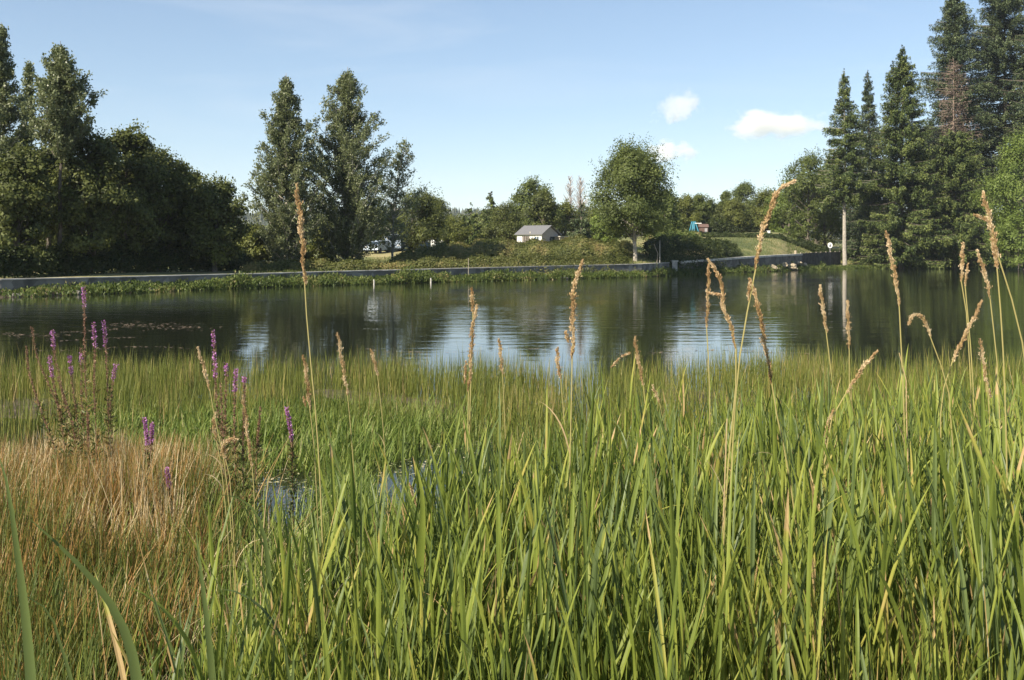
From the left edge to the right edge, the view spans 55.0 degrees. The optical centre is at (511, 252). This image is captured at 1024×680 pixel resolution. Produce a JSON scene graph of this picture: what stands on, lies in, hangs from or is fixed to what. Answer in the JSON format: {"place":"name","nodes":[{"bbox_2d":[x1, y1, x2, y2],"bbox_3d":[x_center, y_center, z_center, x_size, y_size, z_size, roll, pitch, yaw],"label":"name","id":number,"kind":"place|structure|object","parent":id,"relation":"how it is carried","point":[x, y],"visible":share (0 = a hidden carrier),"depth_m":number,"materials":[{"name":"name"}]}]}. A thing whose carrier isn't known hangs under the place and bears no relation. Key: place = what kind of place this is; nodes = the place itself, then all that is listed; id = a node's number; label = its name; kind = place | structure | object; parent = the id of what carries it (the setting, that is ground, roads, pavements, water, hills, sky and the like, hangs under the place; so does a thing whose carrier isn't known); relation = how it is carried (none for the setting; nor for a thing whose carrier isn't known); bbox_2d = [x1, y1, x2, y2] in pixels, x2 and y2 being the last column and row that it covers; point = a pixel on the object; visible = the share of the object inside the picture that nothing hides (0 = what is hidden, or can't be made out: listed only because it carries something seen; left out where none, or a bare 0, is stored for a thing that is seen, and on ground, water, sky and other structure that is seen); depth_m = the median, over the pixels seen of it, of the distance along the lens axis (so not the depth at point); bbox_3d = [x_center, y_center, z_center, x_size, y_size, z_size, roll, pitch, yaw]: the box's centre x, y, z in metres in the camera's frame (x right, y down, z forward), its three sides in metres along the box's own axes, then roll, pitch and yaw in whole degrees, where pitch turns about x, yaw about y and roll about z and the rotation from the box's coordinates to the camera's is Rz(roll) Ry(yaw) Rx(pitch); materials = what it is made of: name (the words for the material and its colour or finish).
{"place":"outdoors","nodes":[
{"label":"outdoors","id":0,"kind":"place"},
{"bbox_2d":[0,232,1022,665],"bbox_3d":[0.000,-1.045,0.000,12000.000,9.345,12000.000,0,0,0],"label":"ground","id":1,"kind":"structure","parent":0,"point":[774,250],"depth_m":71.68,"materials":[{"name":"plant"}]},
{"bbox_2d":[0,22,34,201],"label":"poplar tree","id":2,"kind":"object","parent":1,"relation":"on","point":[9,113],"visible":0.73,"depth_m":65.69,"materials":[{"name":"green plant"}]},
{"bbox_2d":[0,459,35,679],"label":"broad blade","id":3,"kind":"object","parent":1,"relation":"on","point":[29,663],"visible":1,"depth_m":1.75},
{"bbox_2d":[15,58,38,220],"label":"poplar tree","id":4,"kind":"object","parent":1,"relation":"on","point":[28,69],"visible":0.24,"depth_m":69.74,"materials":[{"name":"green plant"}]},
{"bbox_2d":[0,138,68,275],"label":"broadleaf tree","id":5,"kind":"object","parent":1,"relation":"on","point":[25,186],"visible":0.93,"depth_m":61.29,"materials":[{"name":"green plant"}]},
{"bbox_2d":[25,346,64,471],"bbox_3d":[-3.582,1.417,7.603,0.366,1.412,0.123,0,0,-6],"label":"loosestrife","id":6,"kind":"object","parent":1,"relation":"on","point":[43,414],"visible":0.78,"depth_m":7.60,"materials":[{"name":"green plant"}]},
{"bbox_2d":[30,326,82,465],"bbox_3d":[-3.488,1.349,7.596,0.469,1.567,0.128,0,0,-8],"label":"loosestrife","id":7,"kind":"object","parent":1,"relation":"on","point":[53,401],"visible":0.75,"depth_m":7.60,"materials":[{"name":"green plant"}]},
{"bbox_2d":[47,355,70,475],"bbox_3d":[-3.465,1.452,7.595,0.234,1.335,0.137,0,0,-24],"label":"loosestrife","id":8,"kind":"object","parent":1,"relation":"on","point":[59,414],"visible":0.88,"depth_m":7.60,"materials":[{"name":"green plant"}]},
{"bbox_2d":[32,143,86,249],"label":"broadleaf tree","id":9,"kind":"object","parent":1,"relation":"on","point":[52,232],"visible":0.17,"depth_m":71.53,"materials":[{"name":"green plant"}]},
{"bbox_2d":[12,41,108,274],"bbox_3d":[-29.363,-5.979,63.843,5.616,15.582,5.506,0,0,0],"label":"poplar tree","id":10,"kind":"object","parent":1,"relation":"on","point":[61,92],"visible":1,"depth_m":63.49,"materials":[{"name":"green plant"}]},
{"bbox_2d":[57,377,84,479],"bbox_3d":[-3.300,1.517,7.394,0.249,1.173,0.122,0,0,-21],"label":"loosestrife","id":11,"kind":"object","parent":1,"relation":"on","point":[74,430],"visible":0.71,"depth_m":7.40,"materials":[{"name":"green plant"}]},
{"bbox_2d":[67,355,85,459],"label":"loosestrife","id":12,"kind":"object","parent":1,"relation":"on","point":[75,405],"visible":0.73,"depth_m":7.80,"materials":[{"name":"green plant"}]},
{"bbox_2d":[30,519,142,679],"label":"broad blade","id":13,"kind":"object","parent":1,"relation":"on","point":[133,660],"visible":1,"depth_m":1.82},
{"bbox_2d":[78,287,94,467],"bbox_3d":[-3.198,1.167,7.419,0.127,1.833,0.143,0,0,0],"label":"loosestrife","id":14,"kind":"object","parent":1,"relation":"on","point":[84,366],"visible":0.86,"depth_m":7.40,"materials":[{"name":"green plant"}]},
{"bbox_2d":[45,125,140,272],"bbox_3d":[-28.086,-3.431,65.992,5.891,10.410,5.981,0,0,-43],"label":"broadleaf tree","id":15,"kind":"object","parent":1,"relation":"on","point":[103,217],"visible":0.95,"depth_m":64.83,"materials":[{"name":"green plant"}]},
{"bbox_2d":[88,322,104,478],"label":"loosestrife","id":16,"kind":"object","parent":1,"relation":"on","point":[94,370],"visible":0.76,"depth_m":7.40,"materials":[{"name":"green plant"}]},
{"bbox_2d":[101,320,115,475],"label":"loosestrife","id":17,"kind":"object","parent":1,"relation":"on","point":[108,413],"visible":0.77,"depth_m":7.50,"materials":[{"name":"green plant"}]},
{"bbox_2d":[0,239,256,278],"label":"undergrowth","id":18,"kind":"object","parent":1,"relation":"on","point":[14,262],"visible":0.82,"depth_m":66.41,"materials":[{"name":"plant"}]},
{"bbox_2d":[86,118,174,269],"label":"broadleaf tree","id":19,"kind":"object","parent":1,"relation":"on","point":[142,174],"visible":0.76,"depth_m":69.31,"materials":[{"name":"green plant"}]},
{"bbox_2d":[114,143,197,271],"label":"broadleaf tree","id":20,"kind":"object","parent":1,"relation":"on","point":[177,198],"visible":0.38,"depth_m":72.55,"materials":[{"name":"green plant"}]},
{"bbox_2d":[0,419,327,679],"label":"brown rushes","id":21,"kind":"object","parent":1,"relation":"on","point":[36,505],"visible":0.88,"depth_m":5.00,"materials":[{"name":"plant"}]},
{"bbox_2d":[160,164,208,250],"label":"broadleaf tree","id":22,"kind":"object","parent":1,"relation":"on","point":[177,223],"visible":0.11,"depth_m":75.49,"materials":[{"name":"green plant"}]},
{"bbox_2d":[195,525,215,679],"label":"broad blade","id":23,"kind":"object","parent":1,"relation":"on","point":[210,662],"visible":1,"depth_m":2.33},
{"bbox_2d":[177,171,253,271],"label":"broadleaf tree","id":24,"kind":"object","parent":1,"relation":"on","point":[215,226],"visible":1,"depth_m":71.86,"materials":[{"name":"green plant"}]},
{"bbox_2d":[196,347,236,638],"bbox_3d":[-1.275,1.148,4.231,0.210,1.503,0.089,0,0,0],"label":"seed stalk","id":25,"kind":"object","parent":1,"relation":"on","point":[204,371],"visible":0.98,"depth_m":4.20,"materials":[{"name":"plant"}]},
{"bbox_2d":[211,331,234,520],"bbox_3d":[-1.938,1.252,6.603,0.162,1.477,0.121,0,0,-25],"label":"loosestrife","id":26,"kind":"object","parent":1,"relation":"on","point":[215,377],"visible":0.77,"depth_m":6.60,"materials":[{"name":"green plant"}]},
{"bbox_2d":[218,383,236,532],"bbox_3d":[-1.851,1.408,6.405,0.113,1.127,0.139,0,0,45],"label":"loosestrife","id":27,"kind":"object","parent":1,"relation":"on","point":[222,433],"visible":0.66,"depth_m":6.40,"materials":[{"name":"green plant"}]},
{"bbox_2d":[219,362,235,521],"bbox_3d":[-1.929,1.376,6.705,0.114,1.269,0.138,0,0,39],"label":"loosestrife","id":28,"kind":"object","parent":1,"relation":"on","point":[225,410],"visible":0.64,"depth_m":6.70,"materials":[{"name":"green plant"}]},
{"bbox_2d":[228,369,242,519],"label":"loosestrife","id":29,"kind":"object","parent":1,"relation":"on","point":[235,377],"visible":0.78,"depth_m":6.80,"materials":[{"name":"green plant"}]},
{"bbox_2d":[226,394,256,620],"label":"seed stalk","id":30,"kind":"object","parent":1,"relation":"on","point":[246,426],"visible":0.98,"depth_m":4.20,"materials":[{"name":"plant"}]},
{"bbox_2d":[236,376,250,545],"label":"loosestrife","id":31,"kind":"object","parent":1,"relation":"on","point":[243,451],"visible":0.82,"depth_m":6.50,"materials":[{"name":"green plant"}]},
{"bbox_2d":[224,495,276,639],"bbox_3d":[-0.750,1.257,2.845,0.178,1.138,0.043,0,0,-43],"label":"broad blade","id":32,"kind":"object","parent":1,"relation":"on","point":[268,573],"visible":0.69,"depth_m":2.87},
{"bbox_2d":[237,221,270,264],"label":"bush","id":33,"kind":"object","parent":1,"relation":"on","point":[254,249],"visible":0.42,"depth_m":83.36,"materials":[{"name":"green plant"}]},
{"bbox_2d":[249,406,263,535],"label":"loosestrife","id":34,"kind":"object","parent":1,"relation":"on","point":[254,443],"visible":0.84,"depth_m":7.00,"materials":[{"name":"green plant"}]},
{"bbox_2d":[237,76,329,259],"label":"poplar tree","id":35,"kind":"object","parent":1,"relation":"on","point":[285,162],"visible":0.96,"depth_m":79.05,"materials":[{"name":"green plant"}]},
{"bbox_2d":[284,406,298,533],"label":"loosestrife","id":36,"kind":"object","parent":1,"relation":"on","point":[291,435],"visible":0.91,"depth_m":6.80,"materials":[{"name":"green plant"}]},
{"bbox_2d":[239,256,383,272],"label":"weed strip","id":37,"kind":"object","parent":1,"relation":"on","point":[296,264],"visible":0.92,"depth_m":77.36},
{"bbox_2d":[301,355,331,557],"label":"seed stalk","id":38,"kind":"object","parent":1,"relation":"on","point":[306,368],"visible":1,"depth_m":4.60,"materials":[{"name":"plant"}]},
{"bbox_2d":[305,215,338,262],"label":"bush","id":39,"kind":"object","parent":1,"relation":"on","point":[316,249],"visible":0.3,"depth_m":88.70,"materials":[{"name":"green plant"}]},
{"bbox_2d":[293,182,364,644],"bbox_3d":[-0.559,0.801,3.046,0.234,2.038,0.083,0,0,-14],"label":"seed stalk","id":40,"kind":"object","parent":1,"relation":"on","point":[300,232],"visible":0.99,"depth_m":3.00,"materials":[{"name":"plant"}]},
{"bbox_2d":[16,391,651,679],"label":"sedge","id":41,"kind":"object","parent":1,"relation":"on","point":[203,421],"visible":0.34,"depth_m":10.99,"materials":[{"name":"plant"}]},
{"bbox_2d":[0,262,669,289],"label":"pond wall","id":42,"kind":"structure","parent":1,"relation":"on","point":[14,284],"depth_m":71.74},
{"bbox_2d":[302,67,396,261],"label":"poplar tree","id":43,"kind":"object","parent":1,"relation":"on","point":[352,219],"visible":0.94,"depth_m":82.86,"materials":[{"name":"green plant"}]},
{"bbox_2d":[370,137,427,258],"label":"poplar tree","id":44,"kind":"object","parent":1,"relation":"on","point":[395,212],"visible":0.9,"depth_m":89.79,"materials":[{"name":"green plant"}]},
{"bbox_2d":[374,177,454,249],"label":"broadleaf tree","id":45,"kind":"object","parent":1,"relation":"on","point":[426,229],"visible":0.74,"depth_m":114.53,"materials":[{"name":"green plant"}]},
{"bbox_2d":[412,462,425,655],"bbox_3d":[-0.273,1.211,2.934,0.056,1.200,0.070,0,0,0],"label":"broad blade","id":46,"kind":"object","parent":1,"relation":"on","point":[420,552],"visible":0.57,"depth_m":2.93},
{"bbox_2d":[389,239,452,265],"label":"bramble thicket","id":47,"kind":"object","parent":1,"relation":"on","point":[437,250],"visible":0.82,"depth_m":89.05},
{"bbox_2d":[434,213,473,243],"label":"bush","id":48,"kind":"object","parent":1,"relation":"on","point":[461,232],"visible":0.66,"depth_m":128.80,"materials":[{"name":"green plant"}]},
{"bbox_2d":[463,303,478,490],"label":"seed stalk","id":49,"kind":"object","parent":1,"relation":"on","point":[470,355],"visible":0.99,"depth_m":3.90,"materials":[{"name":"plant"}]},
{"bbox_2d":[454,202,490,244],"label":"conifer tree","id":50,"kind":"object","parent":1,"relation":"on","point":[476,227],"visible":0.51,"depth_m":137.54,"materials":[{"name":"green plant"}]},
{"bbox_2d":[475,201,525,240],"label":"broadleaf tree","id":51,"kind":"object","parent":1,"relation":"on","point":[500,225],"visible":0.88,"depth_m":133.96,"materials":[{"name":"green plant"}]},
{"bbox_2d":[379,252,634,273],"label":"weed strip","id":52,"kind":"object","parent":1,"relation":"on","point":[498,260],"visible":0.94,"depth_m":88.32,"materials":[{"name":"plant"}]},
{"bbox_2d":[0,260,1022,297],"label":"bank plants","id":53,"kind":"object","parent":1,"relation":"on","point":[232,281],"visible":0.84,"depth_m":75.18,"materials":[{"name":"plant"}]},
{"bbox_2d":[0,337,1023,485],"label":"rushes","id":54,"kind":"object","parent":1,"relation":"on","point":[399,380],"visible":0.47,"depth_m":15.70,"materials":[{"name":"plant"}]},
{"bbox_2d":[445,236,581,260],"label":"bramble thicket","id":55,"kind":"object","parent":1,"relation":"on","point":[499,246],"visible":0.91,"depth_m":97.77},
{"bbox_2d":[506,174,564,232],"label":"broadleaf tree","id":56,"kind":"object","parent":1,"relation":"on","point":[531,184],"visible":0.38,"depth_m":148.81,"materials":[{"name":"green plant"}]},
{"bbox_2d":[514,225,561,241],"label":"cottage","id":57,"kind":"structure","parent":1,"relation":"on","point":[546,232],"depth_m":120.49,"materials":[{"name":"grey"}]},
{"bbox_2d":[516,188,563,228],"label":"broadleaf tree","id":58,"kind":"object","parent":1,"relation":"on","point":[544,202],"visible":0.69,"depth_m":139.14,"materials":[{"name":"green plant"}]},
{"bbox_2d":[541,259,583,485],"bbox_3d":[0.170,0.921,3.430,0.174,1.804,0.076,0,0,13],"label":"seed stalk","id":59,"kind":"object","parent":1,"relation":"on","point":[573,289],"visible":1,"depth_m":3.40,"materials":[{"name":"plant"}]},
{"bbox_2d":[556,198,591,237],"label":"broadleaf tree","id":60,"kind":"object","parent":1,"relation":"on","point":[569,210],"visible":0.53,"depth_m":154.12,"materials":[{"name":"green plant"}]},
{"bbox_2d":[567,200,596,237],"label":"conifer tree","id":61,"kind":"object","parent":1,"relation":"on","point":[582,220],"visible":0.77,"depth_m":127.88,"materials":[{"name":"green plant"}]},
{"bbox_2d":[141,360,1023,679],"bbox_3d":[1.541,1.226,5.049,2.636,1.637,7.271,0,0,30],"label":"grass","id":62,"kind":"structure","parent":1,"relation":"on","point":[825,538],"depth_m":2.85,"materials":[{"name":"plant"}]},
{"bbox_2d":[559,234,637,257],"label":"bramble thicket","id":63,"kind":"object","parent":1,"relation":"on","point":[597,248],"visible":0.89,"depth_m":104.40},
{"bbox_2d":[588,211,622,241],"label":"broadleaf tree","id":64,"kind":"object","parent":1,"relation":"on","point":[602,235],"visible":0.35,"depth_m":111.36,"materials":[{"name":"green plant"}]},
{"bbox_2d":[583,133,679,260],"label":"broadleaf tree","id":65,"kind":"object","parent":1,"relation":"on","point":[638,177],"visible":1,"depth_m":100.95,"materials":[{"name":"green plant"}]},
{"bbox_2d":[242,235,1022,272],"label":"bank grass","id":66,"kind":"structure","parent":1,"relation":"on","point":[639,249],"depth_m":110.28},
{"bbox_2d":[649,189,682,231],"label":"broadleaf tree","id":67,"kind":"object","parent":1,"relation":"on","point":[671,213],"visible":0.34,"depth_m":133.88,"materials":[{"name":"green plant"}]},
{"bbox_2d":[675,192,702,230],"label":"broadleaf tree","id":68,"kind":"object","parent":1,"relation":"on","point":[686,203],"visible":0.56,"depth_m":170.61,"materials":[{"name":"green plant"}]},
{"bbox_2d":[641,233,741,271],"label":"hedge","id":69,"kind":"object","parent":1,"relation":"on","point":[691,245],"visible":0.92,"depth_m":112.36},
{"bbox_2d":[699,260,710,502],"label":"seed stalk","id":70,"kind":"object","parent":1,"relation":"on","point":[708,288],"visible":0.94,"depth_m":4.00,"materials":[{"name":"plant"}]},
{"bbox_2d":[691,192,720,231],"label":"broadleaf tree","id":71,"kind":"object","parent":1,"relation":"on","point":[704,207],"visible":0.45,"depth_m":177.27,"materials":[{"name":"green plant"}]},
{"bbox_2d":[698,258,745,550],"bbox_3d":[0.640,0.913,3.010,0.169,1.799,0.042,0,0,5],"label":"seed stalk","id":72,"kind":"object","parent":1,"relation":"on","point":[723,305],"visible":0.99,"depth_m":3.00,"materials":[{"name":"plant"}]},
{"bbox_2d":[722,197,750,232],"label":"broadleaf tree","id":73,"kind":"object","parent":1,"relation":"on","point":[734,210],"visible":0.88,"depth_m":178.49,"materials":[{"name":"green plant"}]},
{"bbox_2d":[682,213,793,232],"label":"hedge","id":74,"kind":"object","parent":1,"relation":"on","point":[719,226],"visible":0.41,"depth_m":176.96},
{"bbox_2d":[679,254,802,269],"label":"stone wall","id":75,"kind":"structure","parent":1,"relation":"on","point":[767,260],"depth_m":125.03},
{"bbox_2d":[724,179,760,232],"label":"broadleaf tree","id":76,"kind":"object","parent":1,"relation":"on","point":[744,191],"visible":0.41,"depth_m":194.87,"materials":[{"name":"green plant"}]},
{"bbox_2d":[714,179,796,496],"bbox_3d":[0.740,0.793,3.003,0.258,2.040,0.040,0,0,6],"label":"seed stalk","id":77,"kind":"object","parent":1,"relation":"on","point":[772,206],"visible":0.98,"depth_m":3.00,"materials":[{"name":"plant"}]},
{"bbox_2d":[696,231,826,251],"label":"hedge","id":78,"kind":"object","parent":1,"relation":"on","point":[746,235],"visible":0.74,"depth_m":145.36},
{"bbox_2d":[744,184,787,231],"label":"broadleaf tree","id":79,"kind":"object","parent":1,"relation":"on","point":[760,208],"visible":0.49,"depth_m":181.05,"materials":[{"name":"green plant"}]},
{"bbox_2d":[748,278,797,537],"bbox_3d":[0.877,0.945,3.208,0.223,1.733,0.039,0,0,-3],"label":"seed stalk","id":80,"kind":"object","parent":1,"relation":"on","point":[761,325],"visible":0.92,"depth_m":3.20,"materials":[{"name":"plant"}]},
{"bbox_2d":[763,176,820,236],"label":"broadleaf tree","id":81,"kind":"object","parent":1,"relation":"on","point":[775,224],"visible":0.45,"depth_m":174.51,"materials":[{"name":"green plant"}]},
{"bbox_2d":[775,146,834,242],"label":"broadleaf tree","id":82,"kind":"object","parent":1,"relation":"on","point":[806,180],"visible":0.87,"depth_m":167.31,"materials":[{"name":"green plant"}]},
{"bbox_2d":[800,251,840,264],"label":"stone wall","id":83,"kind":"structure","parent":1,"relation":"on","point":[827,258],"depth_m":145.99,"materials":[{"name":"stone"}]},
{"bbox_2d":[804,160,854,247],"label":"broadleaf tree","id":84,"kind":"object","parent":1,"relation":"on","point":[836,223],"visible":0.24,"depth_m":175.50,"materials":[{"name":"green plant"}]},
{"bbox_2d":[797,237,872,259],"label":"hedge","id":85,"kind":"object","parent":1,"relation":"on","point":[812,247],"visible":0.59,"depth_m":155.40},
{"bbox_2d":[815,68,877,264],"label":"spruce tree","id":86,"kind":"object","parent":1,"relation":"on","point":[844,174],"visible":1,"depth_m":149.17,"materials":[{"name":"green plant"}]},
{"bbox_2d":[835,70,886,255],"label":"spruce tree","id":87,"kind":"object","parent":1,"relation":"on","point":[868,107],"visible":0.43,"depth_m":161.67,"materials":[{"name":"green plant"}]},
{"bbox_2d":[883,230,906,551],"bbox_3d":[1.372,0.888,3.591,0.180,1.945,0.034,0,0,-19],"label":"seed stalk","id":88,"kind":"object","parent":1,"relation":"on","point":[892,260],"visible":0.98,"depth_m":3.60,"materials":[{"name":"plant"}]},
{"bbox_2d":[847,44,956,268],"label":"spruce tree","id":89,"kind":"object","parent":1,"relation":"on","point":[904,165],"visible":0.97,"depth_m":149.34,"materials":[{"name":"green plant"}]},
{"bbox_2d":[904,0,1003,210],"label":"spruce tree","id":90,"kind":"object","parent":1,"relation":"on","point":[955,16],"visible":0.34,"depth_m":164.81,"materials":[{"name":"green plant"}]},
{"bbox_2d":[927,57,981,267],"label":"dead spruce tree","id":91,"kind":"object","parent":1,"relation":"on","point":[952,93],"visible":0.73,"depth_m":155.81,"materials":[{"name":"plant"}]},
{"bbox_2d":[909,129,1006,268],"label":"spruce tree","id":92,"kind":"object","parent":1,"relation":"on","point":[965,222],"visible":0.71,"depth_m":150.27,"materials":[{"name":"green plant"}]},
{"bbox_2d":[939,300,982,476],"bbox_3d":[1.788,1.037,4.003,0.260,1.699,0.059,0,0,0],"label":"seed stalk","id":93,"kind":"object","parent":1,"relation":"on","point":[965,335],"visible":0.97,"depth_m":4.00,"materials":[{"name":"plant"}]},
{"bbox_2d":[948,0,1023,263],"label":"spruce tree","id":94,"kind":"object","parent":1,"relation":"on","point":[995,50],"visible":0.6,"depth_m":166.24,"materials":[{"name":"green plant"}]},
{"bbox_2d":[976,249,1000,432],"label":"seed stalk","id":95,"kind":"object","parent":1,"relation":"on","point":[984,274],"visible":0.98,"depth_m":4.00,"materials":[{"name":"plant"}]},
{"bbox_2d":[966,122,1023,269],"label":"broadleaf tree","id":96,"kind":"object","parent":1,"relation":"on","point":[1012,191],"visible":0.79,"depth_m":139.34,"materials":[{"name":"green plant"}]},
{"bbox_2d":[973,190,1023,495],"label":"seed stalk","id":97,"kind":"object","parent":1,"relation":"on","point":[993,246],"visible":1,"depth_m":3.10,"materials":[{"name":"plant"}]},
{"bbox_2d":[992,253,1007,575],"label":"seed stalk","id":98,"kind":"object","parent":1,"relation":"on","point":[996,261],"visible":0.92,"depth_m":3.30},
{"bbox_2d":[977,206,1023,269],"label":"bush","id":99,"kind":"object","parent":1,"relation":"on","point":[1018,256],"visible":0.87,"depth_m":135.83,"materials":[{"name":"green plant"}]},
{"bbox_2d":[990,18,1023,215],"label":"spruce tree","id":100,"kind":"object","parent":1,"relation":"on","point":[1020,93],"visible":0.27,"depth_m":161.73,"materials":[{"name":"green plant"}]},
{"bbox_2d":[0,267,1023,522],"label":"water","id":101,"kind":"structure","parent":0,"point":[666,315],"depth_m":33.95,"materials":[{"name":"black liquid"}]},
{"bbox_2d":[0,0,1023,214],"label":"sky","id":102,"kind":"structure","parent":0,"point":[487,95],"materials":[{"name":"blue"}]},
{"bbox_2d":[41,343,1023,679],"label":"reed grass","id":103,"kind":"structure","parent":0,"point":[727,629],"depth_m":2.81,"materials":[{"name":"plant"}]},
{"bbox_3d":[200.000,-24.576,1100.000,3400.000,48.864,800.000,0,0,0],"label":"hill","id":104,"kind":"structure","parent":0,"visible":0},
{"bbox_2d":[237,206,999,245],"bbox_3d":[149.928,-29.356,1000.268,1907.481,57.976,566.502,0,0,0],"label":"wood","id":105,"kind":"object","parent":104,"relation":"on","point":[455,211],"visible":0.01,"depth_m":1051.10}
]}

